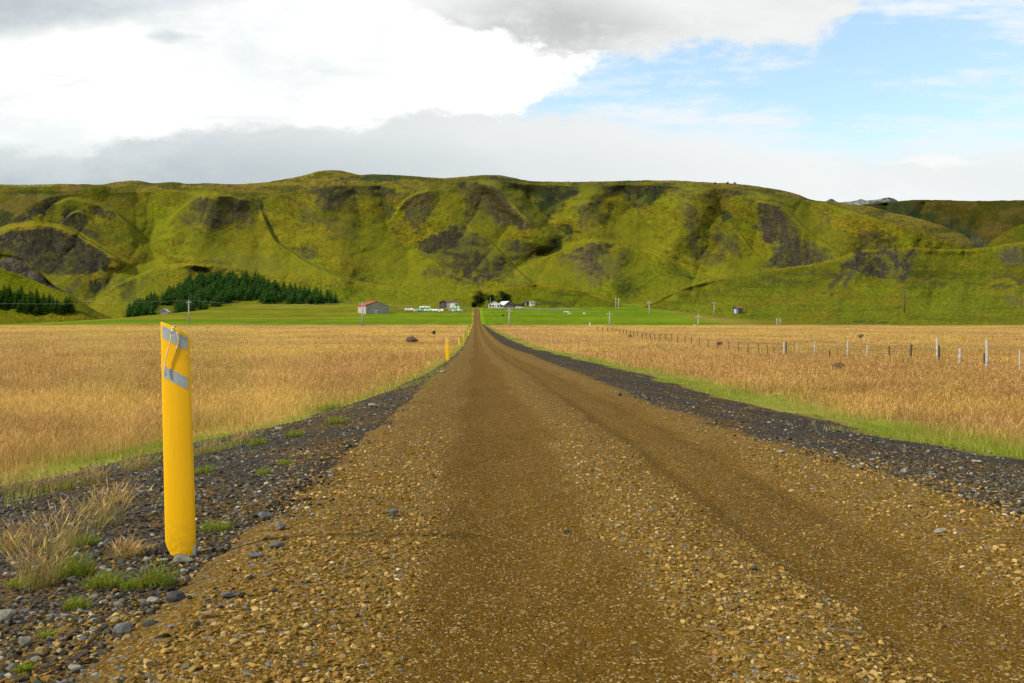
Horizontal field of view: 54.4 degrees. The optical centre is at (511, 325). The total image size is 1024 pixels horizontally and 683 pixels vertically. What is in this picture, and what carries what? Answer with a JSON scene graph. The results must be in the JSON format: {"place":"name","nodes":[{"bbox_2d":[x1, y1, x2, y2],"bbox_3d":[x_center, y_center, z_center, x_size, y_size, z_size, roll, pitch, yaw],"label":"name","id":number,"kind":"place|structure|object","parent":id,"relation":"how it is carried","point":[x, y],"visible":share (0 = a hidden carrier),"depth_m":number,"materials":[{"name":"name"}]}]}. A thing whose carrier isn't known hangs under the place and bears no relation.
{"place":"outdoors","nodes":[
{"label":"outdoors","id":0,"kind":"place"},
{"bbox_2d":[0,252,65,292],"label":"rocky bluff","id":1,"kind":"structure","parent":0,"point":[13,263],"depth_m":597.31,"materials":[{"name":"stone"}]},
{"bbox_2d":[0,184,101,226],"bbox_3d":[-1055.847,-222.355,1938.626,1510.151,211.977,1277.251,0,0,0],"label":"moor","id":2,"kind":"structure","parent":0,"point":[16,201],"depth_m":2004.56,"materials":[{"name":"plant"}]},
{"bbox_2d":[0,170,980,317],"bbox_3d":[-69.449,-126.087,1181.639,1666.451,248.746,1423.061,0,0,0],"label":"hills","id":3,"kind":"structure","parent":0,"point":[113,250],"depth_m":1003.93,"materials":[{"name":"plant"}]},
{"bbox_2d":[160,294,168,305],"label":"spruce tree","id":4,"kind":"object","parent":3,"relation":"on","point":[163,302],"visible":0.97,"depth_m":596.53,"materials":[{"name":"green plant"}]},
{"bbox_2d":[164,293,173,304],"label":"spruce tree","id":5,"kind":"object","parent":3,"relation":"on","point":[170,302],"visible":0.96,"depth_m":600.58,"materials":[{"name":"green plant"}]},
{"bbox_2d":[172,303,183,312],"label":"spruce tree","id":6,"kind":"object","parent":3,"relation":"on","point":[178,310],"visible":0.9,"depth_m":543.19,"materials":[{"name":"green plant"}]},
{"bbox_2d":[197,300,204,309],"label":"spruce tree","id":7,"kind":"object","parent":3,"relation":"on","point":[200,306],"visible":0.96,"depth_m":570.97,"materials":[{"name":"green plant"}]},
{"bbox_2d":[203,298,209,309],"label":"spruce tree","id":8,"kind":"object","parent":3,"relation":"on","point":[205,304],"visible":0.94,"depth_m":575.62,"materials":[{"name":"green plant"}]},
{"bbox_2d":[204,291,211,303],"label":"spruce tree","id":9,"kind":"object","parent":3,"relation":"on","point":[207,297],"visible":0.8,"depth_m":615.97,"materials":[{"name":"green plant"}]},
{"bbox_2d":[210,296,220,306],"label":"spruce tree","id":10,"kind":"object","parent":3,"relation":"on","point":[214,303],"visible":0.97,"depth_m":594.82,"materials":[{"name":"green plant"}]},
{"bbox_2d":[222,293,229,303],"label":"spruce tree","id":11,"kind":"object","parent":3,"relation":"on","point":[225,297],"visible":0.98,"depth_m":617.08,"materials":[{"name":"green plant"}]},
{"bbox_2d":[234,290,244,300],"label":"spruce tree","id":12,"kind":"object","parent":3,"relation":"on","point":[239,296],"visible":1,"depth_m":636.16,"materials":[{"name":"green plant"}]},
{"bbox_2d":[246,287,253,299],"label":"spruce tree","id":13,"kind":"object","parent":3,"relation":"on","point":[251,294],"visible":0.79,"depth_m":646.66,"materials":[{"name":"green plant"}]},
{"bbox_2d":[252,287,261,299],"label":"spruce tree","id":14,"kind":"object","parent":3,"relation":"on","point":[257,296],"visible":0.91,"depth_m":646.62,"materials":[{"name":"green plant"}]},
{"bbox_2d":[261,291,270,303],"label":"spruce tree","id":15,"kind":"object","parent":3,"relation":"on","point":[266,298],"visible":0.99,"depth_m":615.32,"materials":[{"name":"green plant"}]},
{"bbox_2d":[266,292,277,303],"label":"spruce tree","id":16,"kind":"object","parent":3,"relation":"on","point":[271,299],"visible":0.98,"depth_m":615.40,"materials":[{"name":"green plant"}]},
{"bbox_2d":[276,291,284,301],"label":"spruce tree","id":17,"kind":"object","parent":3,"relation":"on","point":[280,299],"visible":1,"depth_m":623.93,"materials":[{"name":"green plant"}]},
{"bbox_2d":[288,292,296,303],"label":"spruce tree","id":18,"kind":"object","parent":3,"relation":"on","point":[292,298],"visible":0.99,"depth_m":604.48,"materials":[{"name":"green plant"}]},
{"bbox_2d":[298,292,305,303],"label":"spruce tree","id":19,"kind":"object","parent":3,"relation":"on","point":[301,300],"visible":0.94,"depth_m":600.51,"materials":[{"name":"green plant"}]},
{"bbox_2d":[325,291,333,302],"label":"spruce tree","id":20,"kind":"object","parent":3,"relation":"on","point":[330,296],"visible":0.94,"depth_m":611.56,"materials":[{"name":"green plant"}]},
{"bbox_2d":[0,304,1023,682],"bbox_3d":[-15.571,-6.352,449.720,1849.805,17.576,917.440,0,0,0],"label":"ground","id":21,"kind":"structure","parent":0,"point":[332,316],"depth_m":23.72,"materials":[{"name":"plant"}]},
{"bbox_2d":[0,609,16,621],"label":"stone","id":22,"kind":"object","parent":21,"relation":"on","point":[6,614],"visible":0.98,"depth_m":3.53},
{"bbox_2d":[0,465,39,495],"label":"grass tuft","id":23,"kind":"object","parent":21,"relation":"on","point":[11,483],"visible":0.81,"depth_m":7.73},
{"bbox_2d":[2,571,37,588],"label":"grass tuft","id":24,"kind":"object","parent":21,"relation":"on","point":[12,584],"visible":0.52,"depth_m":4.09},
{"bbox_2d":[11,659,37,673],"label":"grass tuft","id":25,"kind":"object","parent":21,"relation":"on","point":[25,668],"visible":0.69,"depth_m":2.95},
{"bbox_2d":[0,513,51,553],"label":"grass tuft","id":26,"kind":"object","parent":21,"relation":"on","point":[17,537],"visible":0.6,"depth_m":4.99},
{"bbox_2d":[19,636,32,647],"bbox_3d":[-1.562,1.018,3.203,0.046,0.041,0.036,0,0,-16],"label":"stone","id":27,"kind":"object","parent":21,"relation":"on","point":[26,641],"visible":0.99,"depth_m":3.19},
{"bbox_2d":[0,510,80,590],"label":"grass tuft","id":28,"kind":"object","parent":21,"relation":"on","point":[46,571],"visible":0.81,"depth_m":4.04,"materials":[{"name":"plant"}]},
{"bbox_2d":[34,647,48,654],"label":"stone","id":29,"kind":"object","parent":21,"relation":"on","point":[42,650],"visible":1,"depth_m":3.09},
{"bbox_2d":[33,628,61,638],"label":"grass tuft","id":30,"kind":"object","parent":21,"relation":"on","point":[47,633],"visible":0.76,"depth_m":3.30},
{"bbox_2d":[28,465,76,491],"bbox_3d":[-3.578,1.186,7.779,0.383,0.235,0.392,0,0,-25],"label":"grass tuft","id":31,"kind":"object","parent":21,"relation":"on","point":[45,482],"visible":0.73,"depth_m":7.74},
{"bbox_2d":[0,269,110,323],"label":"wooded mound","id":32,"kind":"object","parent":21,"relation":"on","point":[11,315],"visible":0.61,"depth_m":464.96,"materials":[{"name":"plant"}]},
{"bbox_2d":[11,294,18,306],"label":"spruce tree","id":33,"kind":"object","parent":32,"relation":"on","point":[14,304],"visible":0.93,"depth_m":457.68,"materials":[{"name":"green plant"}]},
{"bbox_2d":[15,300,21,310],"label":"spruce tree","id":34,"kind":"object","parent":32,"relation":"on","point":[18,308],"visible":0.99,"depth_m":454.23,"materials":[{"name":"green plant"}]},
{"bbox_2d":[20,298,26,310],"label":"spruce tree","id":35,"kind":"object","parent":32,"relation":"on","point":[24,305],"visible":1,"depth_m":454.41,"materials":[{"name":"green plant"}]},
{"bbox_2d":[21,299,31,312],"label":"spruce tree","id":36,"kind":"object","parent":32,"relation":"on","point":[28,308],"visible":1,"depth_m":452.52,"materials":[{"name":"green plant"}]},
{"bbox_2d":[30,298,39,311],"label":"spruce tree","id":37,"kind":"object","parent":32,"relation":"on","point":[34,306],"visible":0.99,"depth_m":453.74,"materials":[{"name":"green plant"}]},
{"bbox_2d":[32,305,41,314],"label":"spruce tree","id":38,"kind":"object","parent":32,"relation":"on","point":[36,310],"visible":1,"depth_m":451.62,"materials":[{"name":"green plant"}]},
{"bbox_2d":[41,300,49,312],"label":"spruce tree","id":39,"kind":"object","parent":32,"relation":"on","point":[45,310],"visible":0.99,"depth_m":451.79,"materials":[{"name":"green plant"}]},
{"bbox_2d":[51,300,58,312],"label":"spruce tree","id":40,"kind":"object","parent":32,"relation":"on","point":[56,305],"visible":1,"depth_m":449.45,"materials":[{"name":"green plant"}]},
{"bbox_2d":[55,302,65,313],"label":"spruce tree","id":41,"kind":"object","parent":32,"relation":"on","point":[60,309],"visible":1,"depth_m":449.11,"materials":[{"name":"green plant"}]},
{"bbox_2d":[62,299,68,311],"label":"spruce tree","id":42,"kind":"object","parent":32,"relation":"on","point":[65,305],"visible":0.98,"depth_m":451.46,"materials":[{"name":"green plant"}]},
{"bbox_2d":[68,301,74,312],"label":"spruce tree","id":43,"kind":"object","parent":32,"relation":"on","point":[71,310],"visible":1,"depth_m":452.86,"materials":[{"name":"green plant"}]},
{"bbox_2d":[2,482,112,555],"bbox_3d":[-2.180,0.941,4.762,0.449,0.338,0.480,0,0,43],"label":"grass tuft","id":44,"kind":"object","parent":21,"relation":"on","point":[81,543],"visible":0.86,"depth_m":4.75,"materials":[{"name":"plant"}]},
{"bbox_2d":[40,547,104,578],"bbox_3d":[-1.863,0.992,4.214,0.311,0.162,0.285,0,0,-24],"label":"grass tuft","id":45,"kind":"object","parent":21,"relation":"on","point":[73,571],"visible":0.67,"depth_m":4.19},
{"bbox_2d":[59,592,94,610],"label":"grass tuft","id":46,"kind":"object","parent":21,"relation":"on","point":[77,604],"visible":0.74,"depth_m":3.64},
{"bbox_2d":[60,457,112,486],"bbox_3d":[-3.368,1.160,7.915,0.394,0.241,0.364,0,0,31],"label":"grass tuft","id":47,"kind":"object","parent":21,"relation":"on","point":[92,475],"visible":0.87,"depth_m":7.91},
{"bbox_2d":[70,531,102,545],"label":"grass tuft","id":48,"kind":"object","parent":21,"relation":"on","point":[86,541],"visible":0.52,"depth_m":4.89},
{"bbox_2d":[77,562,126,589],"bbox_3d":[-1.617,0.996,3.949,0.201,0.111,0.209,0,0,18],"label":"grass tuft","id":49,"kind":"object","parent":21,"relation":"on","point":[103,580],"visible":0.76,"depth_m":3.94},
{"bbox_2d":[50,471,154,529],"bbox_3d":[-2.255,0.965,5.452,0.492,0.308,0.386,0,0,0],"label":"grass tuft","id":50,"kind":"object","parent":21,"relation":"on","point":[103,522],"visible":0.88,"depth_m":5.45,"materials":[{"name":"plant"}]},
{"bbox_2d":[89,481,140,504],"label":"grass tuft","id":51,"kind":"object","parent":21,"relation":"on","point":[118,492],"visible":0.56,"depth_m":6.39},
{"bbox_2d":[112,622,131,633],"bbox_3d":[-1.291,1.001,3.302,0.070,0.040,0.039,0,0,15],"label":"stone","id":52,"kind":"object","parent":21,"relation":"on","point":[123,627],"visible":0.99,"depth_m":3.29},
{"bbox_2d":[101,533,151,559],"bbox_3d":[-1.730,0.991,4.495,0.226,0.136,0.219,0,0,0],"label":"grass tuft","id":53,"kind":"object","parent":21,"relation":"on","point":[123,548],"visible":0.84,"depth_m":4.49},
{"bbox_2d":[121,634,131,639],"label":"stone","id":54,"kind":"object","parent":21,"relation":"on","point":[126,636],"visible":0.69,"depth_m":3.20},
{"bbox_2d":[116,576,144,589],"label":"grass tuft","id":55,"kind":"object","parent":21,"relation":"on","point":[131,585],"visible":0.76,"depth_m":3.89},
{"bbox_2d":[113,449,158,472],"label":"grass tuft","id":56,"kind":"object","parent":21,"relation":"on","point":[131,466],"visible":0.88,"depth_m":8.74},
{"bbox_2d":[139,566,150,574],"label":"stone","id":57,"kind":"object","parent":21,"relation":"on","point":[146,569],"visible":0.52,"depth_m":4.09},
{"bbox_2d":[144,548,157,554],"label":"stone","id":58,"kind":"object","parent":21,"relation":"on","point":[154,551],"visible":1,"depth_m":4.49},
{"bbox_2d":[146,596,160,603],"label":"stone","id":59,"kind":"object","parent":21,"relation":"on","point":[152,600],"visible":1,"depth_m":3.64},
{"bbox_2d":[125,554,184,588],"bbox_3d":[-1.388,0.959,3.909,0.253,0.156,0.245,0,0,38],"label":"grass tuft","id":60,"kind":"object","parent":21,"relation":"on","point":[155,580],"visible":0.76,"depth_m":3.89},
{"bbox_2d":[158,540,168,552],"bbox_3d":[-1.556,0.995,4.505,0.087,0.056,0.051,0,0,11],"label":"stone","id":61,"kind":"object","parent":21,"relation":"on","point":[162,546],"visible":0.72,"depth_m":4.49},
{"bbox_2d":[160,309,169,314],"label":"hut","id":62,"kind":"object","parent":21,"relation":"on","point":[164,311],"visible":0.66,"depth_m":517.64,"materials":[{"name":"grey metal"}]},
{"bbox_2d":[161,322,195,555],"bbox_3d":[-1.492,0.519,4.441,0.158,1.075,0.042,0,0,0],"label":"marker post","id":63,"kind":"object","parent":21,"relation":"on","point":[179,508],"visible":0.95,"depth_m":4.44,"materials":[{"name":"yellow plastic"}]},
{"bbox_2d":[173,554,193,563],"bbox_3d":[-1.421,1.008,4.305,0.091,0.039,0.065,0,0,-16],"label":"stone","id":64,"kind":"object","parent":21,"relation":"on","point":[177,558],"visible":0.91,"depth_m":4.28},
{"bbox_2d":[186,301,190,322],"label":"utility pole","id":65,"kind":"object","parent":21,"relation":"on","point":[188,302],"visible":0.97,"depth_m":373.28,"materials":[{"name":"grey wood"}]},
{"bbox_2d":[194,463,215,474],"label":"grass tuft","id":66,"kind":"object","parent":21,"relation":"on","point":[204,471],"visible":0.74,"depth_m":7.48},
{"bbox_2d":[195,431,227,454],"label":"grass tuft","id":67,"kind":"object","parent":21,"relation":"on","point":[209,445],"visible":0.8,"depth_m":9.72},
{"bbox_2d":[196,517,234,531],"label":"grass tuft","id":68,"kind":"object","parent":21,"relation":"on","point":[209,527],"visible":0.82,"depth_m":4.99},
{"bbox_2d":[0,325,467,365],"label":"meadow grass","id":69,"kind":"structure","parent":21,"relation":"on","point":[131,356],"depth_m":90.78,"materials":[{"name":"plant"}]},
{"bbox_2d":[0,356,468,512],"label":"meadow grass","id":70,"kind":"structure","parent":21,"relation":"on","point":[85,423],"depth_m":19.16,"materials":[{"name":"plant"}]},
{"bbox_2d":[222,426,259,445],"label":"grass tuft","id":71,"kind":"object","parent":21,"relation":"on","point":[237,438],"visible":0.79,"depth_m":10.63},
{"bbox_2d":[242,436,266,446],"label":"grass tuft","id":72,"kind":"object","parent":21,"relation":"on","point":[258,441],"visible":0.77,"depth_m":9.68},
{"bbox_2d":[254,467,276,474],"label":"grass tuft","id":73,"kind":"object","parent":21,"relation":"on","point":[268,471],"visible":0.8,"depth_m":7.05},
{"bbox_2d":[277,458,293,464],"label":"grass tuft","id":74,"kind":"object","parent":21,"relation":"on","point":[284,462],"visible":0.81,"depth_m":7.54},
{"bbox_2d":[282,428,304,437],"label":"grass tuft","id":75,"kind":"object","parent":21,"relation":"on","point":[293,433],"visible":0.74,"depth_m":10.13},
{"bbox_2d":[313,291,323,303],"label":"spruce tree","id":76,"kind":"object","parent":21,"relation":"on","point":[318,299],"visible":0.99,"depth_m":599.76,"materials":[{"name":"green plant"}]},
{"bbox_2d":[312,400,342,411],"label":"grass tuft","id":77,"kind":"object","parent":21,"relation":"on","point":[328,407],"visible":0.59,"depth_m":18.02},
{"bbox_2d":[323,416,351,424],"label":"grass tuft","id":78,"kind":"object","parent":21,"relation":"on","point":[331,422],"visible":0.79,"depth_m":11.27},
{"bbox_2d":[357,301,388,313],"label":"barn","id":79,"kind":"structure","parent":21,"relation":"on","point":[371,307],"depth_m":457.69,"materials":[{"name":"grey metal"}]},
{"bbox_2d":[405,336,417,341],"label":"boulder","id":80,"kind":"object","parent":21,"relation":"on","point":[411,339],"visible":0.94,"depth_m":132.31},
{"bbox_2d":[439,300,446,307],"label":"machine shed","id":81,"kind":"structure","parent":21,"relation":"on","point":[442,303],"depth_m":527.21,"materials":[{"name":"white paint"}]},
{"bbox_2d":[446,337,449,360],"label":"marker post","id":82,"kind":"object","parent":21,"relation":"on","point":[447,350],"visible":0.94,"depth_m":45.79,"materials":[{"name":"yellow plastic"}]},
{"bbox_2d":[447,301,459,307],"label":"garage","id":83,"kind":"structure","parent":21,"relation":"on","point":[450,304],"depth_m":526.25,"materials":[{"name":"white metal"}]},
{"bbox_2d":[472,290,490,307],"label":"farm tree","id":84,"kind":"object","parent":21,"relation":"on","point":[479,300],"visible":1,"depth_m":531.88,"materials":[{"name":"green plant"}]},
{"bbox_2d":[487,294,496,304],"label":"farm tree","id":85,"kind":"object","parent":21,"relation":"on","point":[491,299],"visible":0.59,"depth_m":544.83,"materials":[{"name":"green plant"}]},
{"bbox_2d":[488,300,500,307],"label":"farmhouse","id":86,"kind":"object","parent":21,"relation":"on","point":[494,304],"visible":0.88,"depth_m":530.48,"materials":[{"name":"white paint"}]},
{"bbox_2d":[492,291,511,302],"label":"farm tree","id":87,"kind":"object","parent":21,"relation":"on","point":[502,298],"visible":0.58,"depth_m":541.71,"materials":[{"name":"green plant"}]},
{"bbox_2d":[500,301,512,307],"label":"cottage","id":88,"kind":"structure","parent":21,"relation":"on","point":[505,304],"depth_m":530.70,"materials":[{"name":"white paint"}]},
{"bbox_2d":[432,284,625,307],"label":"farm mound","id":89,"kind":"object","parent":21,"relation":"on","point":[547,296],"visible":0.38,"depth_m":559.91,"materials":[{"name":"plant"}]},
{"bbox_2d":[489,324,1023,366],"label":"edge grass","id":90,"kind":"structure","parent":21,"relation":"on","point":[665,355],"depth_m":91.15,"materials":[{"name":"plant"}]},
{"bbox_2d":[597,327,1020,371],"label":"wire fence","id":91,"kind":"object","parent":21,"relation":"on","point":[985,357],"visible":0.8,"depth_m":59.24,"materials":[{"name":"grey wood"}]},
{"bbox_2d":[607,359,1023,457],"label":"pasture edge grass","id":92,"kind":"structure","parent":21,"relation":"on","point":[995,393],"depth_m":22.15,"materials":[{"name":"plant"}]},
{"bbox_2d":[832,362,844,367],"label":"boulder","id":93,"kind":"object","parent":21,"relation":"on","point":[838,364],"visible":0.61,"depth_m":40.85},
{"bbox_2d":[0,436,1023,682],"bbox_3d":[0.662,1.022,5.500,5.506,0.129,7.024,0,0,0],"label":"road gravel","id":94,"kind":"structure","parent":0,"point":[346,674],"depth_m":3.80,"materials":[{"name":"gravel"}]},
{"bbox_2d":[0,439,1023,682],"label":"shoulder gravel","id":95,"kind":"structure","parent":0,"point":[48,641],"depth_m":5.22,"materials":[{"name":"gravel"}]},
{"bbox_2d":[0,0,1023,201],"label":"sky","id":96,"kind":"structure","parent":0,"point":[818,100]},
{"bbox_2d":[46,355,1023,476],"bbox_3d":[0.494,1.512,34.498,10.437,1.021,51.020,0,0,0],"label":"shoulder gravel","id":97,"kind":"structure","parent":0,"point":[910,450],"depth_m":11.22,"materials":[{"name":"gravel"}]},
{"bbox_2d":[74,308,1023,682],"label":"road","id":98,"kind":"structure","parent":0,"point":[484,350],"depth_m":4.29,"materials":[{"name":"gravel"}]},
{"bbox_2d":[141,620,158,626],"bbox_3d":[-1.216,1.003,3.348,0.056,0.032,0.044,0,0,-14],"label":"stone","id":99,"kind":"object","parent":98,"relation":"on","point":[145,623],"visible":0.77,"depth_m":3.33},
{"bbox_2d":[166,591,185,602],"bbox_3d":[-1.229,0.996,3.643,0.074,0.048,0.046,0,0,-9],"label":"stone","id":100,"kind":"object","parent":98,"relation":"on","point":[173,596],"visible":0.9,"depth_m":3.64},
{"bbox_2d":[201,609,215,617],"bbox_3d":[-1.020,0.970,3.352,0.048,0.030,0.030,0,0,4],"label":"stone","id":101,"kind":"object","parent":98,"relation":"on","point":[207,614],"visible":1,"depth_m":3.34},
{"bbox_2d":[220,592,234,597],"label":"stone","id":102,"kind":"object","parent":98,"relation":"on","point":[226,594],"visible":1,"depth_m":3.60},
{"bbox_2d":[246,552,263,557],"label":"stone","id":103,"kind":"object","parent":98,"relation":"on","point":[254,555],"visible":1,"depth_m":4.18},
{"bbox_2d":[258,511,272,520],"bbox_3d":[-1.289,0.995,5.200,0.071,0.052,0.056,0,0,-42],"label":"stone","id":104,"kind":"object","parent":98,"relation":"on","point":[264,516],"visible":0.99,"depth_m":5.18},
{"bbox_2d":[269,542,285,548],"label":"stone","id":105,"kind":"object","parent":98,"relation":"on","point":[272,545],"visible":0.97,"depth_m":4.34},
{"bbox_2d":[275,521,285,529],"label":"stone","id":106,"kind":"object","parent":98,"relation":"on","point":[280,525],"visible":1,"depth_m":4.79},
{"bbox_2d":[389,509,398,515],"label":"stone","id":107,"kind":"object","parent":98,"relation":"on","point":[392,512],"visible":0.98,"depth_m":5.19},
{"bbox_2d":[934,528,945,533],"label":"stone","id":108,"kind":"object","parent":98,"relation":"on","point":[938,530],"visible":0.98,"depth_m":4.74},
{"bbox_2d":[312,359,808,443],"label":"road gravel","id":109,"kind":"structure","parent":0,"point":[419,434],"depth_m":11.41,"materials":[{"name":"gravel"}]},
{"bbox_2d":[642,242,1023,324],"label":"front hill","id":110,"kind":"structure","parent":0,"point":[980,286],"depth_m":544.25,"materials":[{"name":"plant"}]},
{"bbox_2d":[733,306,742,313],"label":"old hut","id":111,"kind":"object","parent":110,"relation":"on","point":[737,309],"visible":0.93,"depth_m":463.41,"materials":[{"name":"white paint"}]},
{"bbox_2d":[827,197,896,204],"bbox_3d":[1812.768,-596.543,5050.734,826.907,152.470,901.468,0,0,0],"label":"distant mountain","id":112,"kind":"structure","parent":0,"point":[862,201],"depth_m":5163.61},
{"bbox_2d":[861,200,1023,247],"bbox_3d":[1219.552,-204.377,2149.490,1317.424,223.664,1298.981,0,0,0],"label":"moorland hill","id":113,"kind":"structure","parent":0,"point":[981,224],"depth_m":2313.89,"materials":[{"name":"plant"}]},
{"bbox_2d":[985,223,1023,246],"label":"moorland spur","id":114,"kind":"structure","parent":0,"point":[1014,234],"depth_m":1277.34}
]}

